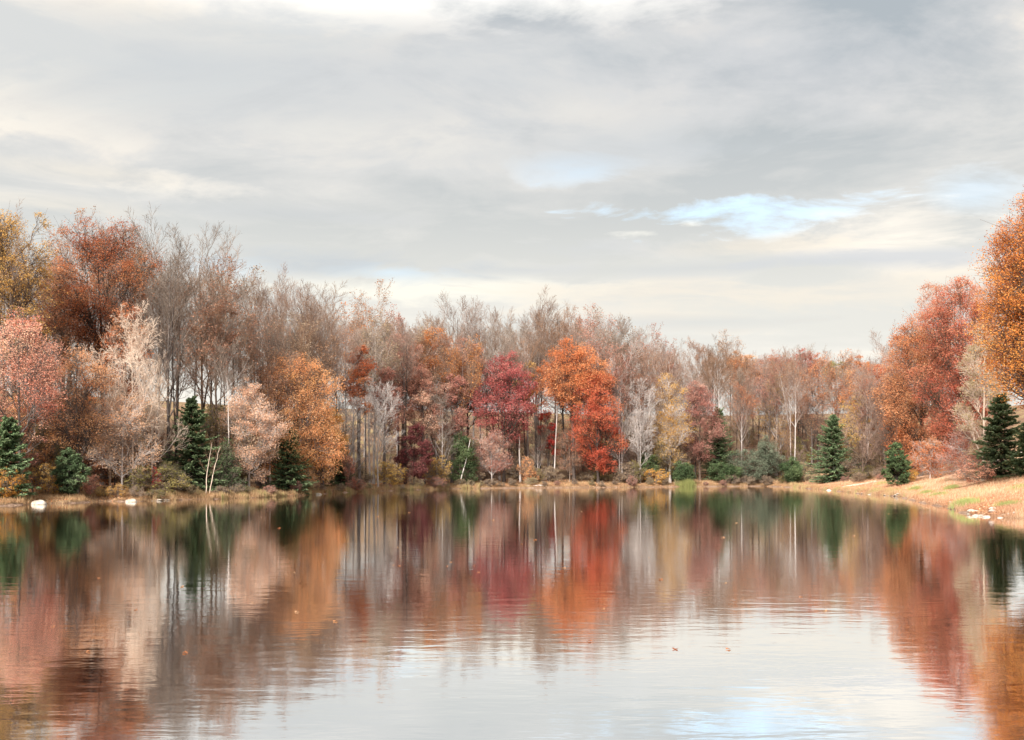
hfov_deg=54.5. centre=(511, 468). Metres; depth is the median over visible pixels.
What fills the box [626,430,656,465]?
understorey tree
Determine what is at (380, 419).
birch tree
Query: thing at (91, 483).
shrub
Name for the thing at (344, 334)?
bare tree
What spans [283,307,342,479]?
bare tree
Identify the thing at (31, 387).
bare tree
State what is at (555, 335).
bare tree
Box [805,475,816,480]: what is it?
shrub
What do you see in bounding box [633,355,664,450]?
bare tree
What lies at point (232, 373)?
bare tree
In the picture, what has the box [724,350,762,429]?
oak tree
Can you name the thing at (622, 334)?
bare tree
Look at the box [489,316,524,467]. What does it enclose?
bare tree
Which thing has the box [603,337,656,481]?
birch tree
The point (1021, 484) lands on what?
grass tuft
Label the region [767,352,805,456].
bare tree
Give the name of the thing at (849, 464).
shrub
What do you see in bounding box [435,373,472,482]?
maple tree
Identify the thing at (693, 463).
understorey tree
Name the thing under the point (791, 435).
sapling
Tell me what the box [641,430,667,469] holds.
understorey tree
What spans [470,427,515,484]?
maple tree
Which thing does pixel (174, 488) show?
shrub
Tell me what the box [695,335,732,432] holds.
bare tree
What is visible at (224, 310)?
thinning tree
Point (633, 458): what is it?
sapling
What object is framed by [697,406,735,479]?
fir tree
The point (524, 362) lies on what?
bare tree
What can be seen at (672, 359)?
bare tree
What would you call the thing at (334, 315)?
bare tree
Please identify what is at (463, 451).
evergreen shrub
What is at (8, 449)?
spruce tree
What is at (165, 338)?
bare tree
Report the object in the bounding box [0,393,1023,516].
ground
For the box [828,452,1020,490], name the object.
path
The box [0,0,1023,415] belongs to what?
sky
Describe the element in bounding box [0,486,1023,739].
water
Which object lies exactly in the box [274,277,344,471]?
bare tree
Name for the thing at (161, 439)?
understorey tree
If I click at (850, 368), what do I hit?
bare tree
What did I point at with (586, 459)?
understorey tree
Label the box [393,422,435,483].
plum tree
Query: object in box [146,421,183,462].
sapling
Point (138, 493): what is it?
shrub
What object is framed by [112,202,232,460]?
bare tree
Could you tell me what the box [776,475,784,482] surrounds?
shrub
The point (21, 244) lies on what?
bare tree
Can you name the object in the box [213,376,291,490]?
maple tree
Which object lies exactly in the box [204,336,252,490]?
bare tree
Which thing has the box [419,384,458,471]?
birch tree
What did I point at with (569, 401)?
bare tree
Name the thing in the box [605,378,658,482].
birch tree
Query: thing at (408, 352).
bare tree
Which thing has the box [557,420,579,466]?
understorey tree
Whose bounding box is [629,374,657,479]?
oak tree
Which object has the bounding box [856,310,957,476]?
oak tree
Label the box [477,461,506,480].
shrub
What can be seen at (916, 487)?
grass tuft
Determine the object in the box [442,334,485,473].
thinning tree
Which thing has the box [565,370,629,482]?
maple tree
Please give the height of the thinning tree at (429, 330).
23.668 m
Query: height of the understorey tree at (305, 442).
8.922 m
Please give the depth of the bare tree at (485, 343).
141.19 m
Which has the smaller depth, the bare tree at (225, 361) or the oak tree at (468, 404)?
the bare tree at (225, 361)
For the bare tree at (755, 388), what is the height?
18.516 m
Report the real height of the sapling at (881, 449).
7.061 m
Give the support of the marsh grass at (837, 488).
on the ground at (1019, 411)
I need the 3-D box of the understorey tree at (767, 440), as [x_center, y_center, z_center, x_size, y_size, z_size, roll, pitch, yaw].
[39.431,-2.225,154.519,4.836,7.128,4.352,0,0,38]
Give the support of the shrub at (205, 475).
on the ground at (1019, 411)
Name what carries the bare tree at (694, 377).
on the ground at (1019, 411)
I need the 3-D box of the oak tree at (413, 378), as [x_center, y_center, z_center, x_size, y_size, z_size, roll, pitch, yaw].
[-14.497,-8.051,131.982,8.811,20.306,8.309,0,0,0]
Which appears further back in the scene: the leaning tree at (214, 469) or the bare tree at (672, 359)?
the bare tree at (672, 359)
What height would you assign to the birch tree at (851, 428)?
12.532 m
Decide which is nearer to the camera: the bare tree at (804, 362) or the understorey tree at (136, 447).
the understorey tree at (136, 447)
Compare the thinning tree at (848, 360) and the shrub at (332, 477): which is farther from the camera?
the thinning tree at (848, 360)
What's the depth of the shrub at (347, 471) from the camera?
108.53 m
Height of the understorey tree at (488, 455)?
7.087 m
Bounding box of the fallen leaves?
[2,474,1023,516]
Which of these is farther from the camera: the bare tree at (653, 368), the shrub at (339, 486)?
the bare tree at (653, 368)
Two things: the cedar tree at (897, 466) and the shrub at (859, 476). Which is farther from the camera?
the shrub at (859, 476)
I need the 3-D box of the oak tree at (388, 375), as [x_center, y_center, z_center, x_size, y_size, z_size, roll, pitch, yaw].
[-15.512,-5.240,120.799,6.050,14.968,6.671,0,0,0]
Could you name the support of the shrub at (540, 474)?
on the ground at (1019, 411)
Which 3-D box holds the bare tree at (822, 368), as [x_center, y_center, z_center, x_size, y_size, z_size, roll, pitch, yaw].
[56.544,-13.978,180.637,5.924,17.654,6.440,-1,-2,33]
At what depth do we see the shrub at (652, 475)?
139.33 m
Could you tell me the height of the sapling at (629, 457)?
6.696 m
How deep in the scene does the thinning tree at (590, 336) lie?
141.12 m
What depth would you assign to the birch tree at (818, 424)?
154.43 m
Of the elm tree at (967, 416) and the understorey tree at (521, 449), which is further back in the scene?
the understorey tree at (521, 449)
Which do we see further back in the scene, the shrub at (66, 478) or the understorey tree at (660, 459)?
the understorey tree at (660, 459)
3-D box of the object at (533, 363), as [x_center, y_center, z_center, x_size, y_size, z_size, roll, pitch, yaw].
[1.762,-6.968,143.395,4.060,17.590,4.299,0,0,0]
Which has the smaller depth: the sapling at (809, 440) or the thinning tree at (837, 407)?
the thinning tree at (837, 407)
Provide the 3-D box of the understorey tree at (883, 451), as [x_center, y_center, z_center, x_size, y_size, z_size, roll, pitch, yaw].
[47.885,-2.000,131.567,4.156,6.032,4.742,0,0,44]
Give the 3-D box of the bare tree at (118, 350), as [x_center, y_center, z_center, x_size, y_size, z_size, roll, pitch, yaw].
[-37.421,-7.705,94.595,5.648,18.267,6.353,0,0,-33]
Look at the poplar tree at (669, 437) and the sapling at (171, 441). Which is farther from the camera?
the poplar tree at (669, 437)
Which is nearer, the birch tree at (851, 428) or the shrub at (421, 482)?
the shrub at (421, 482)
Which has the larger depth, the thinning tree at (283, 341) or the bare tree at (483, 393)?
the bare tree at (483, 393)
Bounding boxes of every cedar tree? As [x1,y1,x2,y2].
[49,446,91,494]
[881,442,910,485]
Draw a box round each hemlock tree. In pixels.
[208,437,248,490]
[324,445,354,486]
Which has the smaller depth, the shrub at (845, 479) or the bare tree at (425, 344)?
the shrub at (845, 479)
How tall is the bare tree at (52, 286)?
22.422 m
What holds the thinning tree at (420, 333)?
on the ground at (1019, 411)
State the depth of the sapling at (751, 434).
169.64 m
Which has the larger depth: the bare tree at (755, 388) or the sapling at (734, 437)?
the bare tree at (755, 388)
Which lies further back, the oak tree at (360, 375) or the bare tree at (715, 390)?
the bare tree at (715, 390)
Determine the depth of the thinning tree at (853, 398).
139.41 m
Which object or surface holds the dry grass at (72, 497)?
on the ground at (1019, 411)
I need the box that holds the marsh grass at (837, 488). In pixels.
[790,481,904,496]
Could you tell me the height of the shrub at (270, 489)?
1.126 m
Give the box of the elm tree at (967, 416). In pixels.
[943,323,1016,480]
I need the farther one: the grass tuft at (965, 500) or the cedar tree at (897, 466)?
the cedar tree at (897, 466)
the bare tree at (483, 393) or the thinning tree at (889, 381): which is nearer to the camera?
the thinning tree at (889, 381)
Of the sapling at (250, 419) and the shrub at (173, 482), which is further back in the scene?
the sapling at (250, 419)
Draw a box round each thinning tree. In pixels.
[6,349,73,490]
[10,356,64,492]
[26,257,98,420]
[33,206,119,422]
[54,359,98,447]
[89,229,156,375]
[163,253,259,486]
[184,264,278,412]
[228,304,312,488]
[240,344,303,485]
[249,311,327,424]
[259,313,317,408]
[296,335,347,484]
[326,301,378,476]
[335,279,392,456]
[352,309,406,483]
[370,325,446,478]
[373,304,413,466]
[401,319,440,460]
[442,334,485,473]
[498,332,518,409]
[523,320,541,425]
[551,334,594,479]
[557,307,586,441]
[570,303,636,473]
[573,314,611,437]
[583,306,654,466]
[599,330,641,418]
[602,350,637,482]
[616,346,661,463]
[632,322,663,449]
[642,331,685,475]
[651,376,688,475]
[676,336,719,427]
[711,329,754,425]
[719,362,756,450]
[721,378,761,458]
[744,349,787,469]
[782,376,820,451]
[795,350,835,470]
[814,358,852,452]
[817,348,853,449]
[839,364,879,426]
[843,355,878,454]
[846,367,883,464]
[852,357,887,447]
[872,358,921,438]
[872,363,908,431]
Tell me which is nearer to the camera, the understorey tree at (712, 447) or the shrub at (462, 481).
the shrub at (462, 481)
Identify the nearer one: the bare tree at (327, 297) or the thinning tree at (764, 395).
the bare tree at (327, 297)
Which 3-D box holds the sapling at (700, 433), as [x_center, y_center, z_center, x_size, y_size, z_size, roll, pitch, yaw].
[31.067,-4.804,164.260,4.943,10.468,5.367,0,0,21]
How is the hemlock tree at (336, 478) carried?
on the ground at (1019, 411)
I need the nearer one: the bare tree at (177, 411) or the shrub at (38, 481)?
the shrub at (38, 481)
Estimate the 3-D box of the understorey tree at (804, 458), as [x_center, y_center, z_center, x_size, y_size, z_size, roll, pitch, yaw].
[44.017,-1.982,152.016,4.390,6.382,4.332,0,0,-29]
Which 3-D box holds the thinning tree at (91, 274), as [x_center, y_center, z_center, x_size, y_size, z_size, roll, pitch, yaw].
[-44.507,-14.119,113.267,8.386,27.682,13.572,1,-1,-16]
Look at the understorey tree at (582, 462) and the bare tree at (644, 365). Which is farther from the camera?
the bare tree at (644, 365)
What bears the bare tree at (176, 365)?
on the ground at (1019, 411)
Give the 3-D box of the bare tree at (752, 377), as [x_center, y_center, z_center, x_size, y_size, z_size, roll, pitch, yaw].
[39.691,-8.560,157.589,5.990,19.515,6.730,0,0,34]
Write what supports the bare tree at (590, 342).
on the ground at (1019, 411)
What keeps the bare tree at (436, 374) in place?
on the ground at (1019, 411)
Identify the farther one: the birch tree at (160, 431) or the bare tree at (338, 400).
the bare tree at (338, 400)
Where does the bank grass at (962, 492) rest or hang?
on the ground at (1019, 411)
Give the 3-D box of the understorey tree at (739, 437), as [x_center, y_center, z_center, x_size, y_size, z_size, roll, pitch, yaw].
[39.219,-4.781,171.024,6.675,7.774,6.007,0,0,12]
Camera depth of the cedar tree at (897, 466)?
100.62 m
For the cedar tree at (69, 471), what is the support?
on the ground at (1019, 411)
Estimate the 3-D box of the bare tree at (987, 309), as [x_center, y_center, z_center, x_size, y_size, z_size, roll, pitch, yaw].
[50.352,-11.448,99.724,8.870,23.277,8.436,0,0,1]
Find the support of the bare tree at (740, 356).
on the ground at (1019, 411)
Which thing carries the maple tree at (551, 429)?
on the ground at (1019, 411)
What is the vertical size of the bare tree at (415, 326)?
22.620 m
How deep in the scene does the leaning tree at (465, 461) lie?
128.02 m
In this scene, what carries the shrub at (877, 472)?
on the ground at (1019, 411)
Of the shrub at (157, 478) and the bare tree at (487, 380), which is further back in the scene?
the bare tree at (487, 380)
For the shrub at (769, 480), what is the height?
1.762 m
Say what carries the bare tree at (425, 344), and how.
on the ground at (1019, 411)
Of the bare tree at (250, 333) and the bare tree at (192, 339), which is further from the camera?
the bare tree at (250, 333)
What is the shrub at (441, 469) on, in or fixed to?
on the ground at (1019, 411)
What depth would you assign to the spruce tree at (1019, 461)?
78.15 m
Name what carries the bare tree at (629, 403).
on the ground at (1019, 411)
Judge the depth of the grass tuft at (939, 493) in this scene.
76.08 m
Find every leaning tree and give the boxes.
[199,439,217,492]
[209,448,222,493]
[459,434,472,483]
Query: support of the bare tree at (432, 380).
on the ground at (1019, 411)
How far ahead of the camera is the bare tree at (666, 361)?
153.61 m
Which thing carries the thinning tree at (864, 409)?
on the ground at (1019, 411)
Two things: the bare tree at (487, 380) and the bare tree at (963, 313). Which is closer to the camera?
the bare tree at (963, 313)
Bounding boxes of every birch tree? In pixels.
[74,324,141,485]
[95,299,168,490]
[127,351,188,486]
[336,396,381,477]
[358,376,404,486]
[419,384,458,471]
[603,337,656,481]
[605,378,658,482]
[754,376,793,475]
[789,384,831,465]
[838,388,873,467]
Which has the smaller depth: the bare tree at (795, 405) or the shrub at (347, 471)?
the shrub at (347, 471)
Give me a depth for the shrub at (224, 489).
84.05 m
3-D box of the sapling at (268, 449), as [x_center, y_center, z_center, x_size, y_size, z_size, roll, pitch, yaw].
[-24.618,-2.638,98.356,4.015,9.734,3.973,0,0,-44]
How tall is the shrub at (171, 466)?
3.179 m
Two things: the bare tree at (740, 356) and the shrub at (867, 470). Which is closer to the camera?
the shrub at (867, 470)
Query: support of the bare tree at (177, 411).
on the ground at (1019, 411)
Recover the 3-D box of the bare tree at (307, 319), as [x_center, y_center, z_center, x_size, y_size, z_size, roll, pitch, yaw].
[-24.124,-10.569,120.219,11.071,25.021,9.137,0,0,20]
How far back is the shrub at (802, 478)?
140.17 m
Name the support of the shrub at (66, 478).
on the ground at (1019, 411)
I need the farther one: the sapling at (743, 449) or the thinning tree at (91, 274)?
the sapling at (743, 449)
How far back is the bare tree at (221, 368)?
90.85 m
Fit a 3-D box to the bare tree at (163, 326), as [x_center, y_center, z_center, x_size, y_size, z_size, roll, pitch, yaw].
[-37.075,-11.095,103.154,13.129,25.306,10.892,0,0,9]
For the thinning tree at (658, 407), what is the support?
on the ground at (1019, 411)
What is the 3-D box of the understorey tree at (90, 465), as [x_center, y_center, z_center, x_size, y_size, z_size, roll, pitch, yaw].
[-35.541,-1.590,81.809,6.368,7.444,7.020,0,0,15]
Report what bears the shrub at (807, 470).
on the ground at (1019, 411)
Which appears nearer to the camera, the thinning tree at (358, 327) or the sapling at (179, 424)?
the sapling at (179, 424)
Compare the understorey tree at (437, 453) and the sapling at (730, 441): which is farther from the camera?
the sapling at (730, 441)
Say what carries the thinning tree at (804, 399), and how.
on the ground at (1019, 411)
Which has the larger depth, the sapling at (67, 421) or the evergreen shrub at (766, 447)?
the evergreen shrub at (766, 447)
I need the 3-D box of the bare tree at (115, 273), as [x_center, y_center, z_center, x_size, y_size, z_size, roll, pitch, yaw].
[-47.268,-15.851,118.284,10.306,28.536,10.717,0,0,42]
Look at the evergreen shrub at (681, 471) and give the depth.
139.84 m
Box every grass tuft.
[676,477,696,486]
[906,486,922,490]
[917,489,934,495]
[926,490,947,495]
[939,483,960,489]
[948,496,984,509]
[993,499,1020,506]
[1005,483,1023,490]
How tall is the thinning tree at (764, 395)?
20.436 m
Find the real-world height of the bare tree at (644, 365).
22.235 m
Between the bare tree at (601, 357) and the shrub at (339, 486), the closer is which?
the shrub at (339, 486)
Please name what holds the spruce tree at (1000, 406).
on the ground at (1019, 411)
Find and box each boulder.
[31,500,46,504]
[125,499,136,501]
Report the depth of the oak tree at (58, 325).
86.58 m
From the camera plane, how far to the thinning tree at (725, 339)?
175.33 m
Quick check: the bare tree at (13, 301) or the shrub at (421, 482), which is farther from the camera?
the shrub at (421, 482)
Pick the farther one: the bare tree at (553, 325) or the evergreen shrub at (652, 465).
the bare tree at (553, 325)
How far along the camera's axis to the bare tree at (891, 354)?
150.49 m
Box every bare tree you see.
[0,200,26,321]
[0,247,70,393]
[0,249,46,407]
[0,357,21,413]
[1,220,35,298]
[1,259,56,432]
[3,330,73,485]
[25,241,76,421]
[25,273,97,417]
[46,397,83,446]
[59,353,97,444]
[63,223,146,397]
[80,217,158,372]
[86,235,204,462]
[91,228,195,479]
[94,297,142,476]
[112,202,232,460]
[117,374,154,480]
[118,237,197,445]
[133,220,258,488]
[140,313,206,464]
[144,254,209,463]
[145,271,204,468]
[155,273,190,370]
[170,293,213,428]
[178,239,261,428]
[184,303,246,446]
[189,318,246,450]
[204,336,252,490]
[208,306,245,438]
[209,333,260,419]
[214,277,280,483]
[223,272,290,485]
[231,264,299,485]
[249,300,298,479]
[255,271,340,474]
[261,305,300,409]
[265,320,301,475]
[273,278,351,441]
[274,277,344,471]
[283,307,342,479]
[294,280,352,470]
[297,300,350,458]
[302,305,345,397]
[328,324,354,443]
[329,318,365,448]
[331,315,379,462]
[347,322,380,482]
[347,324,384,482]
[370,306,405,472]
[382,312,452,482]
[387,324,422,483]
[412,312,455,448]
[414,338,443,479]
[415,329,448,453]
[418,292,488,436]
[421,311,454,436]
[426,362,451,473]
[430,322,478,480]
[437,312,468,414]
[452,295,505,444]
[463,319,498,441]
[464,356,497,480]
[474,332,510,478]
[475,327,518,480]
[480,347,501,473]
[483,306,529,438]
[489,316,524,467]
[494,309,547,460]
[497,349,534,481]
[500,339,546,472]
[504,329,571,468]
[507,284,565,467]
[516,303,568,470]
[519,308,563,453]
[520,309,572,476]
[525,337,554,468]
[529,354,574,481]
[531,301,581,466]
[557,373,584,425]
[558,322,604,434]
[564,314,614,465]
[585,343,619,479]
[597,314,640,468]
[616,366,634,460]
[618,341,656,442]
[623,324,658,440]
[629,341,669,453]
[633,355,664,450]
[637,339,677,442]
[646,341,690,480]
[649,346,694,477]
[655,350,683,384]
[676,344,713,452]
[677,371,701,456]
[678,372,711,478]
[680,379,698,462]
[692,367,719,445]
[693,349,734,410]
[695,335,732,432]
[702,349,737,447]
[707,354,736,408]
[719,363,760,453]
[723,344,756,442]
[732,401,754,466]
[741,358,784,450]
[742,353,788,434]
[746,352,764,438]
[749,364,789,452]
[752,365,799,473]
[766,346,807,464]
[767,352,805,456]
[776,367,810,456]
[784,343,818,456]
[803,364,829,445]
[809,344,839,434]
[836,349,867,447]
[851,361,891,466]
[857,325,913,378]
[869,383,894,447]
[877,333,911,373]
[893,335,930,467]
[927,285,983,378]
[964,288,1004,417]
[968,246,1022,459]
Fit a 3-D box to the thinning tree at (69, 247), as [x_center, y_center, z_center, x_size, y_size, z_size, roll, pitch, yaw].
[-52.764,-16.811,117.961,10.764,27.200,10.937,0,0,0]
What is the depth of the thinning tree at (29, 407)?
77.23 m
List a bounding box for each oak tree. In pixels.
[0,203,62,453]
[30,258,92,423]
[41,215,168,485]
[88,301,156,489]
[340,344,379,483]
[365,366,406,484]
[373,333,434,475]
[404,324,465,480]
[445,336,489,442]
[529,335,615,480]
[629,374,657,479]
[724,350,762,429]
[757,354,800,436]
[787,347,821,434]
[822,361,846,444]
[835,355,877,463]
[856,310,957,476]
[897,274,1003,472]
[906,280,952,464]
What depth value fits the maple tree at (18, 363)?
73.11 m
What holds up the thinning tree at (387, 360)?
on the ground at (1019, 411)
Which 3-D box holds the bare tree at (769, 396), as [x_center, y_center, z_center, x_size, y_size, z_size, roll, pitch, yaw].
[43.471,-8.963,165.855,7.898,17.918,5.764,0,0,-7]
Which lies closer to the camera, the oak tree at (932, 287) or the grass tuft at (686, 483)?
the oak tree at (932, 287)
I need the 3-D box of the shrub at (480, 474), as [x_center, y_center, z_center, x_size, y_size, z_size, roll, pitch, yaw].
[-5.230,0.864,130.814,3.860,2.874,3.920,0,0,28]
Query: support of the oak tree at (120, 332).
on the ground at (1019, 411)
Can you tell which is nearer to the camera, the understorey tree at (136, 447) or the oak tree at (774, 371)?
the understorey tree at (136, 447)
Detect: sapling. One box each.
[24,402,50,458]
[37,385,92,455]
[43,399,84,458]
[95,371,139,486]
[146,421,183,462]
[158,423,182,465]
[166,398,205,454]
[229,391,259,480]
[245,395,278,484]
[339,418,364,458]
[382,438,401,466]
[440,411,475,455]
[505,441,517,463]
[522,416,552,469]
[534,416,563,477]
[537,411,565,451]
[557,426,571,477]
[607,440,618,465]
[616,438,638,467]
[618,442,637,465]
[691,410,710,469]
[720,417,744,460]
[725,429,738,460]
[733,440,750,464]
[737,417,757,453]
[744,421,757,460]
[764,416,794,476]
[779,412,805,457]
[794,445,806,463]
[796,429,812,459]
[841,398,888,474]
[852,425,875,463]
[869,401,901,467]
[874,431,892,463]
[882,420,908,454]
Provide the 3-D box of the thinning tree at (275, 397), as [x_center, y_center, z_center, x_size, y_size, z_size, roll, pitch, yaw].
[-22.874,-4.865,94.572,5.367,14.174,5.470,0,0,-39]
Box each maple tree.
[0,307,75,475]
[31,343,123,492]
[72,390,163,489]
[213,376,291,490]
[230,351,349,484]
[304,401,349,486]
[400,363,445,483]
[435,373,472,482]
[467,351,543,482]
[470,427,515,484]
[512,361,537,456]
[536,410,560,479]
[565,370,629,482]
[673,380,728,480]
[851,361,898,467]
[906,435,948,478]
[932,424,989,479]
[957,186,1023,410]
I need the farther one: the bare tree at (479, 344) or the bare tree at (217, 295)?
the bare tree at (479, 344)
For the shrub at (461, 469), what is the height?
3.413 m
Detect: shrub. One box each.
[0,466,25,497]
[24,455,52,490]
[29,459,61,493]
[31,458,87,489]
[81,474,99,494]
[85,452,157,485]
[94,486,110,496]
[106,482,128,496]
[122,461,191,493]
[129,485,146,497]
[145,451,200,484]
[146,489,166,497]
[151,466,165,490]
[152,460,189,489]
[158,481,181,494]
[186,484,202,493]
[188,464,213,484]
[212,485,229,493]
[230,484,245,493]
[231,464,265,487]
[245,485,254,492]
[263,485,278,494]
[267,471,305,486]
[289,480,302,491]
[294,480,315,491]
[315,484,326,489]
[319,465,345,484]
[335,483,346,490]
[337,450,355,483]
[345,477,365,489]
[352,462,375,483]
[373,460,407,485]
[388,471,411,482]
[408,478,425,485]
[419,452,451,483]
[425,466,449,481]
[425,475,447,486]
[440,431,480,483]
[448,462,478,480]
[453,479,469,484]
[458,467,484,481]
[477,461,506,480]
[483,479,498,485]
[506,456,539,479]
[508,478,517,485]
[516,456,539,482]
[524,477,537,484]
[529,468,545,482]
[538,465,564,480]
[571,463,593,480]
[587,465,611,480]
[611,461,638,481]
[625,475,637,485]
[629,460,647,482]
[637,452,660,481]
[642,468,670,482]
[645,477,653,483]
[662,476,670,483]
[663,459,689,480]
[671,461,696,480]
[707,461,742,481]
[717,479,727,485]
[724,447,772,481]
[725,474,740,483]
[735,466,753,478]
[739,475,755,483]
[752,434,787,477]
[760,475,774,484]
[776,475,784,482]
[778,456,805,482]
[799,461,817,475]
[800,472,812,481]
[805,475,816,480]
[840,453,881,476]
[840,475,851,481]
[849,465,875,479]
[849,472,866,481]
[870,466,885,477]
[904,455,919,480]
[954,459,995,482]
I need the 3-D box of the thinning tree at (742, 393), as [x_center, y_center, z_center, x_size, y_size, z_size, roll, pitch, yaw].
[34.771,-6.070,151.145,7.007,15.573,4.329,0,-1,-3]
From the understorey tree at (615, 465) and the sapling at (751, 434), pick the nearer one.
the understorey tree at (615, 465)
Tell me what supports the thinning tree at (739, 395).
on the ground at (1019, 411)
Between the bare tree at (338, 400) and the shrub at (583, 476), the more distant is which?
the shrub at (583, 476)
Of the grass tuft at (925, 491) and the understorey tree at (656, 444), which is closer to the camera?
the grass tuft at (925, 491)
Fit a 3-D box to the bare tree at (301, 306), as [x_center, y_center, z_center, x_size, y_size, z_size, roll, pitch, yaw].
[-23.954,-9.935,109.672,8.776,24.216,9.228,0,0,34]
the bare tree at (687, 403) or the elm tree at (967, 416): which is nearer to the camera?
the elm tree at (967, 416)
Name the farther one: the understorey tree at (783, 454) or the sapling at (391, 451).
the understorey tree at (783, 454)
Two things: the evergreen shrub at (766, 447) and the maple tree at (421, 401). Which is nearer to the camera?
the maple tree at (421, 401)
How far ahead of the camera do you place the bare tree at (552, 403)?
140.26 m
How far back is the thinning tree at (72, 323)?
106.12 m
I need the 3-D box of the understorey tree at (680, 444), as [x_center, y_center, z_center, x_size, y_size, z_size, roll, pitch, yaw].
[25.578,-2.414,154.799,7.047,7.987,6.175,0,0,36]
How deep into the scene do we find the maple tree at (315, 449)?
96.77 m
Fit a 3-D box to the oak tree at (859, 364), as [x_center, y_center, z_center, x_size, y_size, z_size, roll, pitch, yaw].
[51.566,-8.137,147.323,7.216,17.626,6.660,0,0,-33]
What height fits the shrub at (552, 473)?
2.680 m
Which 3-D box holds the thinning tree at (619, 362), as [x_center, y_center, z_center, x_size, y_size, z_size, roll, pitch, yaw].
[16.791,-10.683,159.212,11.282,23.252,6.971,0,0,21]
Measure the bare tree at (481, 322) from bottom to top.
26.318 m
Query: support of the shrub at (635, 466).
on the ground at (1019, 411)
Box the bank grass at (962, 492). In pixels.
[805,472,1023,518]
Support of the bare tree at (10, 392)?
on the ground at (1019, 411)
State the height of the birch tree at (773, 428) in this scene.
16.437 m
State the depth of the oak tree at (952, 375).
103.31 m
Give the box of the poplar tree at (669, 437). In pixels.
[650,373,698,482]
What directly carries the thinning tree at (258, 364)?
on the ground at (1019, 411)
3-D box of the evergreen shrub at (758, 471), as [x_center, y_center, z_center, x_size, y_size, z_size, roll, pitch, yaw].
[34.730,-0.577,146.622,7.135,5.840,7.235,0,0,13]
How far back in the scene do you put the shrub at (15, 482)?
69.72 m
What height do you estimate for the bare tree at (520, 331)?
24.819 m
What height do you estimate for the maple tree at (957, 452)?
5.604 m
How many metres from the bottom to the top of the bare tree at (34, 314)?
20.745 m
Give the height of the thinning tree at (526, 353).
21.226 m
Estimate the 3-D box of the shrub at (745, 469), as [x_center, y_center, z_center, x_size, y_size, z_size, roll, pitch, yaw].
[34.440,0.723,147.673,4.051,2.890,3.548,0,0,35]
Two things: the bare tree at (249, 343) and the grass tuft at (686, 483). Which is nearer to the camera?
the bare tree at (249, 343)
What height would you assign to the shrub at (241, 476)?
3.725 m
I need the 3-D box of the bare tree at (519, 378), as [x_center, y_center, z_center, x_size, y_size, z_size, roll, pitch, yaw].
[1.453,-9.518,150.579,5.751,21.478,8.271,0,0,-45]
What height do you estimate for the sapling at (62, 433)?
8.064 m
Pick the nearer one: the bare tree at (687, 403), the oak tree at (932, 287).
the oak tree at (932, 287)
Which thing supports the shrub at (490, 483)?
on the ground at (1019, 411)
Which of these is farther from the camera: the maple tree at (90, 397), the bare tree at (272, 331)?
the bare tree at (272, 331)
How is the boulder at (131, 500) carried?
on the ground at (1019, 411)
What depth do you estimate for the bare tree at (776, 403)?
154.78 m
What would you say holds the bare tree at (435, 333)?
on the ground at (1019, 411)
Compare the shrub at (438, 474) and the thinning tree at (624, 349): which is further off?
the thinning tree at (624, 349)
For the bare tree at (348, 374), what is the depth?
142.52 m
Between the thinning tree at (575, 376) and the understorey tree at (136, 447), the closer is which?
the understorey tree at (136, 447)
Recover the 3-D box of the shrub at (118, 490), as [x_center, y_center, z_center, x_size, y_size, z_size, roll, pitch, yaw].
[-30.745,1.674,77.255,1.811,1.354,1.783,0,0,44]
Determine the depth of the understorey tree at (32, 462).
74.51 m
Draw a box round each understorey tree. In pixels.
[0,430,42,479]
[1,393,73,482]
[21,425,67,491]
[34,406,117,490]
[108,412,169,483]
[118,419,148,472]
[179,407,227,456]
[192,402,231,467]
[193,402,245,470]
[203,413,272,481]
[288,415,313,480]
[297,433,353,482]
[428,442,445,474]
[432,435,456,477]
[472,435,505,480]
[506,429,534,468]
[551,429,585,481]
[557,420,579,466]
[568,437,595,481]
[571,436,595,472]
[591,424,632,466]
[602,448,620,480]
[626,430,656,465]
[628,431,648,456]
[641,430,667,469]
[646,438,678,474]
[657,442,694,478]
[664,430,694,465]
[679,432,706,475]
[701,426,732,463]
[726,420,755,454]
[746,431,770,453]
[753,433,776,454]
[774,445,789,463]
[783,437,815,466]
[798,417,825,462]
[839,430,857,460]
[860,434,886,467]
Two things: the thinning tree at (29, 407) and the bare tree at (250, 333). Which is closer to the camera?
the thinning tree at (29, 407)
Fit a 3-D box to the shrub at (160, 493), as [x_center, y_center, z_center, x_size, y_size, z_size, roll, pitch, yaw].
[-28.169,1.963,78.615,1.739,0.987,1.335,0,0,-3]
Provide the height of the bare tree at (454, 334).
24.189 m
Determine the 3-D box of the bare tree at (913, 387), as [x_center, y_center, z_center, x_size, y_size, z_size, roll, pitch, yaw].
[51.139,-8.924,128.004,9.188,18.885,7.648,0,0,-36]
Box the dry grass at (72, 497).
[0,478,799,504]
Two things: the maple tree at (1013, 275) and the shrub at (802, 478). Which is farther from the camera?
the shrub at (802, 478)
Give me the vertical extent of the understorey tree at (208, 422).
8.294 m
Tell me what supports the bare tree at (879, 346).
on the ground at (1019, 411)
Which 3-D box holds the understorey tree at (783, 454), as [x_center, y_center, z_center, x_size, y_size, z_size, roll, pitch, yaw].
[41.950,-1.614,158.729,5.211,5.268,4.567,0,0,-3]
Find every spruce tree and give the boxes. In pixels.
[0,415,41,498]
[158,395,227,490]
[261,428,317,494]
[802,414,864,483]
[967,392,1023,480]
[997,422,1023,477]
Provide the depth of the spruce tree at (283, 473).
94.55 m
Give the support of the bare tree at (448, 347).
on the ground at (1019, 411)
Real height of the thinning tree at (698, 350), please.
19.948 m
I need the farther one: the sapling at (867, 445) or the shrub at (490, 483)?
the shrub at (490, 483)

